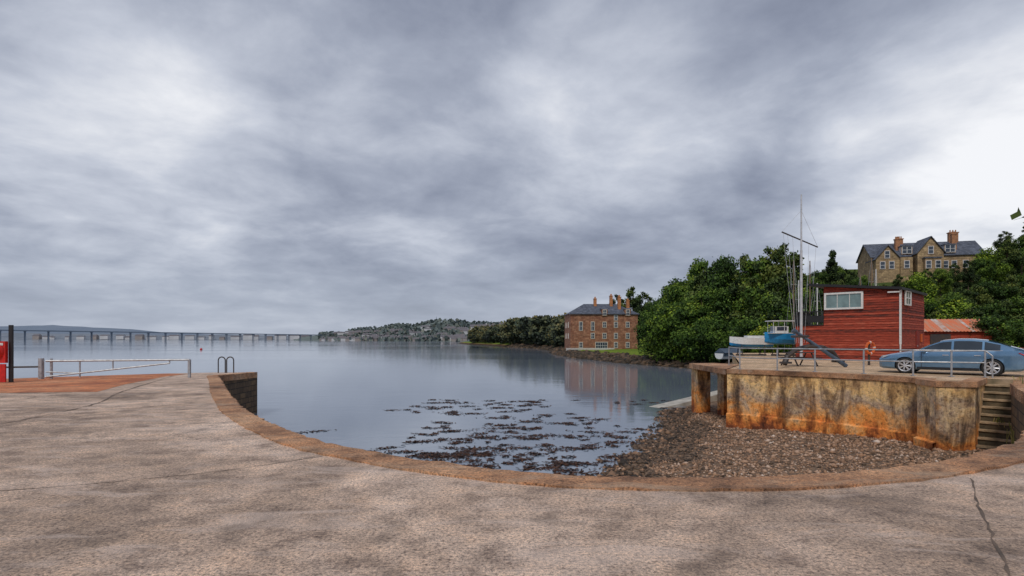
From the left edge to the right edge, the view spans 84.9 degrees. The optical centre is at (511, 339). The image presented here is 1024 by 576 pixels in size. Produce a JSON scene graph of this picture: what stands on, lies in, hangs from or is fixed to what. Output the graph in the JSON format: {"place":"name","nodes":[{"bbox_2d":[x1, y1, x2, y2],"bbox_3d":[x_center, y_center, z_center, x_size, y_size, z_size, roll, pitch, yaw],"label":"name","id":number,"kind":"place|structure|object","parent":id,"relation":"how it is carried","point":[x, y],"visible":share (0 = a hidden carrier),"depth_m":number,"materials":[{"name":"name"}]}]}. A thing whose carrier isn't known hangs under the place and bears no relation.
{"place":"outdoors","nodes":[
{"label":"outdoors","id":0,"kind":"place"},
{"bbox_2d":[0,373,181,392],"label":"gravel ground","id":1,"kind":"structure","parent":0,"point":[74,384],"depth_m":22.57,"materials":[{"name":"gravel"}]},
{"bbox_2d":[0,325,13,381],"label":"lifebuoy station","id":2,"kind":"object","parent":1,"relation":"on","point":[6,351],"visible":1,"depth_m":23.36,"materials":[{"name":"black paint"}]},
{"bbox_2d":[0,325,287,335],"bbox_3d":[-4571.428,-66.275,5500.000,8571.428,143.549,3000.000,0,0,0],"label":"hills","id":3,"kind":"structure","parent":0,"point":[56,327],"depth_m":5054.75,"materials":[{"name":"grey"}]},
{"bbox_2d":[1,333,287,339],"bbox_3d":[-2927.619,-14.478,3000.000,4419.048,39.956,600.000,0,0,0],"label":"shore","id":4,"kind":"structure","parent":0,"point":[17,336],"depth_m":2863.92,"materials":[{"name":"grey"}]},
{"bbox_2d":[0,340,716,475],"bbox_3d":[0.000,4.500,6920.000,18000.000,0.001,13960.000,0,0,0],"label":"water","id":5,"kind":"structure","parent":0,"point":[350,392],"depth_m":52.17,"materials":[{"name":"liquid"}]},
{"bbox_2d":[0,330,321,340],"bbox_3d":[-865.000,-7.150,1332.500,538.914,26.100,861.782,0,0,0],"label":"long bridge","id":6,"kind":"structure","parent":5,"relation":"in","point":[91,332],"depth_m":1319.56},
{"bbox_2d":[294,322,469,340],"bbox_3d":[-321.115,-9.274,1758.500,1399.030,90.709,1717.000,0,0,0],"label":"town hill","id":7,"kind":"structure","parent":0,"point":[314,338],"depth_m":1734.23,"materials":[{"name":"plant"}]},
{"bbox_2d":[317,318,500,340],"bbox_3d":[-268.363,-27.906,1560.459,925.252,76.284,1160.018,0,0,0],"label":"woodland","id":8,"kind":"object","parent":7,"relation":"on","point":[436,326],"visible":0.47,"depth_m":1500.34,"materials":[{"name":"green plant"}]},
{"bbox_2d":[0,372,1023,575],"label":"quay pavement","id":9,"kind":"structure","parent":0,"point":[320,515],"depth_m":4.74,"materials":[{"name":"concrete"}]},
{"bbox_2d":[38,358,190,378],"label":"barrier gate","id":10,"kind":"structure","parent":9,"relation":"on","point":[41,368],"depth_m":26.53,"materials":[{"name":"metal"}]},
{"bbox_2d":[0,456,318,490],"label":"pavement joint","id":11,"kind":"object","parent":9,"relation":"on","point":[147,478],"visible":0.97,"depth_m":6.01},
{"bbox_2d":[207,372,1023,491],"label":"kerb","id":12,"kind":"structure","parent":9,"relation":"on","point":[998,457],"depth_m":6.25,"materials":[{"name":"stone"}]},
{"bbox_2d":[970,478,1010,575],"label":"pavement joint","id":13,"kind":"object","parent":9,"relation":"on","point":[1006,568],"visible":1,"depth_m":4.29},
{"bbox_2d":[0,0,1023,335],"label":"sky","id":14,"kind":"structure","parent":0,"point":[312,167],"materials":[{"name":"grey"}]},
{"bbox_2d":[223,378,1023,440],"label":"quay wall","id":15,"kind":"structure","parent":0,"point":[243,392],"depth_m":31.54,"materials":[{"name":"stone"}]},
{"bbox_2d":[460,269,1023,379],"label":"coast terrain","id":16,"kind":"structure","parent":0,"point":[633,351],"depth_m":142.49,"materials":[{"name":"plant"}]},
{"bbox_2d":[482,326,498,342],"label":"broadleaf tree","id":17,"kind":"object","parent":16,"relation":"on","point":[488,335],"visible":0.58,"depth_m":411.71,"materials":[{"name":"green plant"}]},
{"bbox_2d":[498,317,529,343],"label":"broadleaf tree","id":18,"kind":"object","parent":16,"relation":"on","point":[508,326],"visible":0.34,"depth_m":326.53,"materials":[{"name":"green plant"}]},
{"bbox_2d":[512,319,531,343],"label":"broadleaf tree","id":19,"kind":"object","parent":16,"relation":"on","point":[516,331],"visible":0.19,"depth_m":305.26,"materials":[{"name":"green plant"}]},
{"bbox_2d":[514,315,554,343],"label":"broadleaf tree","id":20,"kind":"object","parent":16,"relation":"on","point":[523,323],"visible":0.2,"depth_m":285.64,"materials":[{"name":"green plant"}]},
{"bbox_2d":[528,315,552,345],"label":"broadleaf tree","id":21,"kind":"object","parent":16,"relation":"on","point":[537,330],"visible":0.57,"depth_m":264.78,"materials":[{"name":"green plant"}]},
{"bbox_2d":[528,315,552,344],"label":"broadleaf tree","id":22,"kind":"object","parent":16,"relation":"on","point":[534,342],"visible":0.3,"depth_m":269.66,"materials":[{"name":"green plant"}]},
{"bbox_2d":[543,324,560,347],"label":"broadleaf tree","id":23,"kind":"object","parent":16,"relation":"on","point":[550,340],"visible":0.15,"depth_m":223.06,"materials":[{"name":"green plant"}]},
{"bbox_2d":[550,321,564,346],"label":"broadleaf tree","id":24,"kind":"object","parent":16,"relation":"on","point":[559,335],"visible":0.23,"depth_m":187.21,"materials":[{"name":"green plant"}]},
{"bbox_2d":[564,294,638,349],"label":"mill building","id":25,"kind":"structure","parent":16,"relation":"on","point":[610,325],"depth_m":165.41,"materials":[{"name":"red stone"}]},
{"bbox_2d":[507,343,738,374],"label":"shore rocks","id":26,"kind":"object","parent":16,"relation":"on","point":[617,357],"visible":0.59,"depth_m":116.39,"materials":[{"name":"stone"}]},
{"bbox_2d":[715,348,741,358],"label":"covered dinghy","id":27,"kind":"object","parent":26,"relation":"on","point":[721,353],"visible":0.66,"depth_m":67.06,"materials":[{"name":"white paint"}]},
{"bbox_2d":[621,286,645,311],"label":"broadleaf tree","id":28,"kind":"object","parent":16,"relation":"on","point":[629,295],"visible":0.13,"depth_m":184.59,"materials":[{"name":"green plant"}]},
{"bbox_2d":[633,292,652,343],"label":"broadleaf tree","id":29,"kind":"object","parent":16,"relation":"on","point":[648,298],"visible":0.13,"depth_m":179.20,"materials":[{"name":"green plant"}]},
{"bbox_2d":[633,310,660,358],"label":"green bush","id":30,"kind":"object","parent":16,"relation":"on","point":[641,331],"visible":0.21,"depth_m":99.75,"materials":[{"name":"green plant"}]},
{"bbox_2d":[643,302,687,361],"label":"broadleaf tree","id":31,"kind":"object","parent":16,"relation":"on","point":[653,335],"visible":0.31,"depth_m":93.03,"materials":[{"name":"green plant"}]},
{"bbox_2d":[654,276,685,312],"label":"broadleaf tree","id":32,"kind":"object","parent":16,"relation":"on","point":[675,281],"visible":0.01,"depth_m":112.25,"materials":[{"name":"green plant"}]},
{"bbox_2d":[651,271,695,314],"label":"broadleaf tree","id":33,"kind":"object","parent":16,"relation":"on","point":[674,293],"visible":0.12,"depth_m":102.39,"materials":[{"name":"green plant"}]},
{"bbox_2d":[650,295,702,361],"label":"broadleaf tree","id":34,"kind":"object","parent":16,"relation":"on","point":[677,316],"visible":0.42,"depth_m":91.76,"materials":[{"name":"green plant"}]},
{"bbox_2d":[682,256,708,299],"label":"broadleaf tree","id":35,"kind":"object","parent":16,"relation":"on","point":[696,268],"visible":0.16,"depth_m":101.04,"materials":[{"name":"green plant"}]},
{"bbox_2d":[671,314,723,362],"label":"green bush","id":36,"kind":"object","parent":16,"relation":"on","point":[687,356],"visible":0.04,"depth_m":89.74,"materials":[{"name":"green plant"}]},
{"bbox_2d":[667,316,728,362],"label":"green bush","id":37,"kind":"object","parent":16,"relation":"on","point":[690,343],"visible":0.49,"depth_m":85.03,"materials":[{"name":"green plant"}]},
{"bbox_2d":[683,266,715,304],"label":"broadleaf tree","id":38,"kind":"object","parent":16,"relation":"on","point":[698,280],"visible":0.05,"depth_m":97.86,"materials":[{"name":"green plant"}]},
{"bbox_2d":[680,287,725,346],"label":"broadleaf tree","id":39,"kind":"object","parent":16,"relation":"on","point":[692,311],"visible":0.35,"depth_m":89.07,"materials":[{"name":"green plant"}]},
{"bbox_2d":[687,286,745,346],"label":"broadleaf tree","id":40,"kind":"object","parent":16,"relation":"on","point":[724,295],"visible":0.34,"depth_m":87.01,"materials":[{"name":"green plant"}]},
{"bbox_2d":[700,259,735,289],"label":"broadleaf tree","id":41,"kind":"object","parent":16,"relation":"on","point":[703,281],"visible":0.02,"depth_m":96.77,"materials":[{"name":"green plant"}]},
{"bbox_2d":[697,320,750,362],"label":"green bush","id":42,"kind":"object","parent":16,"relation":"on","point":[713,345],"visible":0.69,"depth_m":82.49,"materials":[{"name":"green plant"}]},
{"bbox_2d":[709,279,748,352],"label":"broadleaf tree","id":43,"kind":"object","parent":16,"relation":"on","point":[733,288],"visible":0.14,"depth_m":86.52,"materials":[{"name":"green plant"}]},
{"bbox_2d":[700,254,760,293],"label":"broadleaf tree","id":44,"kind":"object","parent":16,"relation":"on","point":[724,267],"visible":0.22,"depth_m":92.52,"materials":[{"name":"green plant"}]},
{"bbox_2d":[727,253,750,282],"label":"broadleaf tree","id":45,"kind":"object","parent":16,"relation":"on","point":[743,259],"visible":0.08,"depth_m":92.62,"materials":[{"name":"green plant"}]},
{"bbox_2d":[726,276,764,352],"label":"broadleaf tree","id":46,"kind":"object","parent":16,"relation":"on","point":[750,282],"visible":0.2,"depth_m":84.38,"materials":[{"name":"green plant"}]},
{"bbox_2d":[722,316,782,352],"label":"green bush","id":47,"kind":"object","parent":16,"relation":"on","point":[746,328],"visible":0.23,"depth_m":76.69,"materials":[{"name":"green plant"}]},
{"bbox_2d":[726,253,785,293],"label":"broadleaf tree","id":48,"kind":"object","parent":16,"relation":"on","point":[749,263],"visible":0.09,"depth_m":90.85,"materials":[{"name":"green plant"}]},
{"bbox_2d":[726,282,791,327],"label":"broadleaf tree","id":49,"kind":"object","parent":16,"relation":"on","point":[743,304],"visible":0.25,"depth_m":83.90,"materials":[{"name":"green plant"}]},
{"bbox_2d":[752,246,789,291],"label":"broadleaf tree","id":50,"kind":"object","parent":16,"relation":"on","point":[776,271],"visible":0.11,"depth_m":88.90,"materials":[{"name":"green plant"}]},
{"bbox_2d":[746,322,795,352],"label":"green bush","id":51,"kind":"object","parent":16,"relation":"on","point":[762,350],"visible":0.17,"depth_m":73.25,"materials":[{"name":"green plant"}]},
{"bbox_2d":[749,275,797,324],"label":"broadleaf tree","id":52,"kind":"object","parent":16,"relation":"on","point":[781,303],"visible":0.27,"depth_m":80.95,"materials":[{"name":"green plant"}]},
{"bbox_2d":[764,242,805,297],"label":"broadleaf tree","id":53,"kind":"object","parent":16,"relation":"on","point":[782,251],"visible":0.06,"depth_m":89.10,"materials":[{"name":"green plant"}]},
{"bbox_2d":[753,309,821,352],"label":"green bush","id":54,"kind":"object","parent":16,"relation":"on","point":[790,324],"visible":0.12,"depth_m":71.38,"materials":[{"name":"green plant"}]},
{"bbox_2d":[758,287,822,328],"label":"broadleaf tree","id":55,"kind":"object","parent":16,"relation":"on","point":[770,309],"visible":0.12,"depth_m":78.81,"materials":[{"name":"green plant"}]},
{"bbox_2d":[780,253,815,293],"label":"tree","id":56,"kind":"object","parent":16,"relation":"on","point":[795,258],"visible":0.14,"depth_m":87.09,"materials":[{"name":"green plant"}]},
{"bbox_2d":[784,276,826,302],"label":"broadleaf tree","id":57,"kind":"object","parent":16,"relation":"on","point":[820,291],"visible":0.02,"depth_m":86.80,"materials":[{"name":"green plant"}]},
{"bbox_2d":[788,292,823,323],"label":"broadleaf tree","id":58,"kind":"object","parent":16,"relation":"on","point":[820,307],"visible":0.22,"depth_m":75.87,"materials":[{"name":"green plant"}]},
{"bbox_2d":[826,250,842,284],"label":"conifer tree","id":59,"kind":"object","parent":16,"relation":"on","point":[832,266],"visible":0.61,"depth_m":91.48,"materials":[{"name":"green plant"}]},
{"bbox_2d":[836,269,855,284],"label":"broadleaf tree","id":60,"kind":"object","parent":16,"relation":"on","point":[849,278],"visible":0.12,"depth_m":89.72,"materials":[{"name":"green plant"}]},
{"bbox_2d":[726,355,986,450],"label":"harbour wall","id":61,"kind":"structure","parent":16,"relation":"on","point":[928,413],"depth_m":23.33,"materials":[{"name":"beige concrete"}]},
{"bbox_2d":[891,274,903,286],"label":"broadleaf tree","id":62,"kind":"object","parent":16,"relation":"on","point":[898,283],"visible":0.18,"depth_m":83.82,"materials":[{"name":"green plant"}]},
{"bbox_2d":[856,230,983,282],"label":"stone villa","id":63,"kind":"object","parent":16,"relation":"on","point":[890,262],"visible":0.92,"depth_m":100.46,"materials":[{"name":"stone"}]},
{"bbox_2d":[901,270,939,302],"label":"green bush","id":64,"kind":"object","parent":16,"relation":"on","point":[921,282],"visible":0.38,"depth_m":77.58,"materials":[{"name":"green plant"}]},
{"bbox_2d":[927,310,949,318],"bbox_3d":[47.726,-0.565,62.782,4.284,5.594,3.712,0,0,0],"label":"broadleaf tree","id":65,"kind":"object","parent":16,"relation":"on","point":[934,313],"visible":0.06,"depth_m":62.84,"materials":[{"name":"green plant"}]},
{"bbox_2d":[932,268,954,295],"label":"broadleaf tree","id":66,"kind":"object","parent":16,"relation":"on","point":[944,279],"visible":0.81,"depth_m":83.46,"materials":[{"name":"green plant"}]},
{"bbox_2d":[924,291,968,318],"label":"broadleaf tree","id":67,"kind":"object","parent":16,"relation":"on","point":[930,309],"visible":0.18,"depth_m":69.17,"materials":[{"name":"green plant"}]},
{"bbox_2d":[927,310,975,318],"bbox_3d":[49.460,-0.436,62.099,8.056,5.564,6.266,0,0,10],"label":"green bush","id":68,"kind":"object","parent":16,"relation":"on","point":[939,316],"visible":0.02,"depth_m":62.39,"materials":[{"name":"green plant"}]},
{"bbox_2d":[948,263,964,291],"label":"broadleaf tree","id":69,"kind":"object","parent":16,"relation":"on","point":[957,277],"visible":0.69,"depth_m":85.54,"materials":[{"name":"green plant"}]},
{"bbox_2d":[924,293,989,317],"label":"green bush","id":70,"kind":"object","parent":16,"relation":"on","point":[952,308],"visible":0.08,"depth_m":67.92,"materials":[{"name":"green plant"}]},
{"bbox_2d":[953,286,976,307],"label":"broadleaf tree","id":71,"kind":"object","parent":16,"relation":"on","point":[959,290],"visible":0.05,"depth_m":71.56,"materials":[{"name":"green plant"}]},
{"bbox_2d":[959,261,980,289],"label":"broadleaf tree","id":72,"kind":"object","parent":16,"relation":"on","point":[970,277],"visible":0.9,"depth_m":85.64,"materials":[{"name":"green plant"}]},
{"bbox_2d":[956,307,984,318],"bbox_3d":[50.682,-0.731,61.775,4.417,5.766,3.826,0,0,0],"label":"broadleaf tree","id":73,"kind":"object","parent":16,"relation":"on","point":[977,313],"visible":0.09,"depth_m":61.79,"materials":[{"name":"green plant"}]},
{"bbox_2d":[963,284,994,312],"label":"broadleaf tree","id":74,"kind":"object","parent":16,"relation":"on","point":[982,299],"visible":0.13,"depth_m":71.46,"materials":[{"name":"green plant"}]},
{"bbox_2d":[968,257,996,284],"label":"broadleaf tree","id":75,"kind":"object","parent":16,"relation":"on","point":[988,272],"visible":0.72,"depth_m":87.07,"materials":[{"name":"green plant"}]},
{"bbox_2d":[964,302,1009,322],"bbox_3d":[52.455,-0.944,62.046,5.964,6.258,6.170,0,0,-37],"label":"broadleaf tree","id":76,"kind":"object","parent":16,"relation":"on","point":[983,308],"visible":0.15,"depth_m":61.60,"materials":[{"name":"green plant"}]},
{"bbox_2d":[971,246,1013,283],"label":"green bush","id":77,"kind":"object","parent":16,"relation":"on","point":[1001,269],"visible":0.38,"depth_m":89.09,"materials":[{"name":"green plant"}]},
{"bbox_2d":[968,279,1022,309],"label":"broadleaf tree","id":78,"kind":"object","parent":16,"relation":"on","point":[991,288],"visible":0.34,"depth_m":72.80,"materials":[{"name":"green plant"}]},
{"bbox_2d":[969,313,1023,346],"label":"green bush","id":79,"kind":"object","parent":16,"relation":"on","point":[991,325],"visible":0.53,"depth_m":47.61,"materials":[{"name":"green plant"}]},
{"bbox_2d":[992,231,1014,251],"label":"broadleaf tree","id":80,"kind":"object","parent":16,"relation":"on","point":[997,243],"visible":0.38,"depth_m":109.89,"materials":[{"name":"green plant"}]},
{"bbox_2d":[988,299,1023,320],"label":"broadleaf tree","id":81,"kind":"object","parent":16,"relation":"on","point":[1006,304],"visible":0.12,"depth_m":61.34,"materials":[{"name":"green plant"}]},
{"bbox_2d":[991,317,1023,347],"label":"green bush","id":82,"kind":"object","parent":16,"relation":"on","point":[1020,333],"visible":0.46,"depth_m":47.15,"materials":[{"name":"green plant"}]},
{"bbox_2d":[991,270,1023,295],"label":"broadleaf tree","id":83,"kind":"object","parent":16,"relation":"on","point":[1021,282],"visible":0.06,"depth_m":76.72,"materials":[{"name":"green plant"}]},
{"bbox_2d":[994,238,1023,280],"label":"broadleaf tree","id":84,"kind":"object","parent":16,"relation":"on","point":[1015,258],"visible":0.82,"depth_m":91.06,"materials":[{"name":"green plant"}]},
{"bbox_2d":[994,274,1023,307],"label":"broadleaf tree","id":85,"kind":"object","parent":16,"relation":"on","point":[1012,281],"visible":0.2,"depth_m":73.45,"materials":[{"name":"green plant"}]},
{"bbox_2d":[999,297,1023,320],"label":"broadleaf tree","id":86,"kind":"object","parent":16,"relation":"on","point":[1020,308],"visible":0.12,"depth_m":61.09,"materials":[{"name":"green plant"}]},
{"bbox_2d":[1001,235,1023,274],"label":"broadleaf tree","id":87,"kind":"object","parent":16,"relation":"on","point":[1021,248],"visible":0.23,"depth_m":93.84,"materials":[{"name":"green plant"}]},
{"bbox_2d":[588,401,986,477],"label":"beach","id":88,"kind":"structure","parent":0,"point":[713,404],"depth_m":20.52,"materials":[{"name":"gravel"}]},
{"bbox_2d":[294,399,675,476],"bbox_3d":[-0.391,4.475,30.321,18.521,0.088,28.344,0,0,20],"label":"seaweed","id":89,"kind":"object","parent":88,"relation":"on","point":[455,454],"visible":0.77,"depth_m":23.25,"materials":[{"name":"plant"}]},
{"bbox_2d":[649,391,716,407],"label":"slipway","id":90,"kind":"structure","parent":88,"relation":"on","point":[687,401],"depth_m":38.04,"materials":[{"name":"concrete"}]},
{"bbox_2d":[689,363,738,414],"bbox_3d":[12.000,2.955,31.360,2.840,2.950,7.280,0,0,0],"label":"landing stage","id":91,"kind":"object","parent":88,"relation":"on","point":[700,387],"visible":0.71,"depth_m":33.39,"materials":[{"name":"stone"}]},
{"bbox_2d":[976,384,1010,448],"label":"stone steps","id":92,"kind":"structure","parent":88,"relation":"on","point":[996,399],"depth_m":20.09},
{"bbox_2d":[987,377,1023,384],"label":"retaining wall","id":93,"kind":"structure","parent":88,"relation":"on","point":[1001,381],"depth_m":20.90,"materials":[{"name":"concrete"}]},
{"bbox_2d":[993,376,1022,443],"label":"grass tufts","id":94,"kind":"object","parent":88,"relation":"on","point":[1012,437],"visible":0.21,"depth_m":18.35,"materials":[{"name":"plant"}]},
{"bbox_2d":[730,353,1023,383],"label":"yard ground","id":95,"kind":"structure","parent":0,"point":[856,367],"depth_m":27.72,"materials":[{"name":"concrete"}]},
{"bbox_2d":[729,336,773,355],"bbox_3d":[21.300,0.566,50.000,3.675,1.764,1.575,0,0,4],"label":"dinghy","id":96,"kind":"object","parent":95,"relation":"on","point":[751,341],"visible":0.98,"depth_m":49.51,"materials":[{"name":"white paint"}]},
{"bbox_2d":[763,320,795,355],"bbox_3d":[24.000,-0.093,49.200,3.570,3.082,1.575,0,0,2],"label":"motor boat","id":97,"kind":"object","parent":95,"relation":"on","point":[778,334],"visible":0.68,"depth_m":48.71,"materials":[{"name":"metal"}]},
{"bbox_2d":[784,261,799,347],"bbox_3d":[26.156,-2.890,52.000,1.814,8.781,0.116,0,0,0],"label":"boat mast","id":98,"kind":"object","parent":95,"relation":"on","point":[793,284],"visible":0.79,"depth_m":51.97,"materials":[{"name":"silver wood"}]},
{"bbox_2d":[781,194,817,356],"bbox_3d":[21.739,-4.700,42.222,2.761,12.400,0.265,0,0,0],"label":"flag mast","id":99,"kind":"object","parent":95,"relation":"on","point":[801,293],"visible":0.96,"depth_m":42.16,"materials":[{"name":"metal"}]},
{"bbox_2d":[778,352,821,365],"bbox_3d":[16.200,1.128,31.600,1.700,0.786,1.550,0,0,-15],"label":"picnic table","id":100,"kind":"object","parent":95,"relation":"on","point":[804,357],"visible":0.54,"depth_m":31.41,"materials":[{"name":"wood"}]},
{"bbox_2d":[779,328,847,366],"bbox_3d":[16.164,0.464,30.103,3.514,2.130,2.400,0,0,8],"label":"ship anchor","id":101,"kind":"object","parent":95,"relation":"on","point":[832,354],"visible":0.89,"depth_m":30.00,"materials":[{"name":"black metal"}]},
{"bbox_2d":[728,347,992,377],"bbox_3d":[14.197,0.961,26.105,3.238,1.078,12.169,0,0,-31],"label":"metal railing","id":102,"kind":"object","parent":95,"relation":"on","point":[951,362],"visible":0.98,"depth_m":24.12,"materials":[{"name":"metal"}]},
{"bbox_2d":[795,284,927,359],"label":"clubhouse","id":103,"kind":"structure","parent":95,"relation":"on","point":[861,316],"depth_m":39.95,"materials":[{"name":"red paint"}]},
{"bbox_2d":[824,291,863,309],"bbox_3d":[23.902,-2.770,40.393,0.122,1.230,2.510,0,0,-44],"label":"window","id":104,"kind":"structure","parent":103,"relation":"in","point":[840,300],"depth_m":40.35,"materials":[{"name":"white paint"}]},
{"bbox_2d":[905,290,911,305],"bbox_3d":[27.700,-2.875,39.160,1.590,1.040,0.105,0,0,-44],"label":"window","id":105,"kind":"structure","parent":103,"relation":"in","point":[908,295],"depth_m":39.14,"materials":[{"name":"white paint"}]},
{"bbox_2d":[865,341,875,364],"bbox_3d":[20.591,0.803,32.224,0.789,1.394,0.200,0,0,-20],"label":"life ring","id":106,"kind":"object","parent":95,"relation":"on","point":[867,346],"visible":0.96,"depth_m":32.20,"materials":[{"name":"plastic"}]},
{"bbox_2d":[879,338,1023,375],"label":"parked car","id":107,"kind":"object","parent":95,"relation":"on","point":[1008,358],"visible":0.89,"depth_m":23.21,"materials":[{"name":"blue paint"}]},
{"bbox_2d":[924,319,991,346],"bbox_3d":[38.941,-0.175,50.942,6.480,3.350,4.600,0,0,10],"label":"shed","id":108,"kind":"object","parent":95,"relation":"on","point":[936,330],"visible":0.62,"depth_m":49.21,"materials":[{"name":"metal"}]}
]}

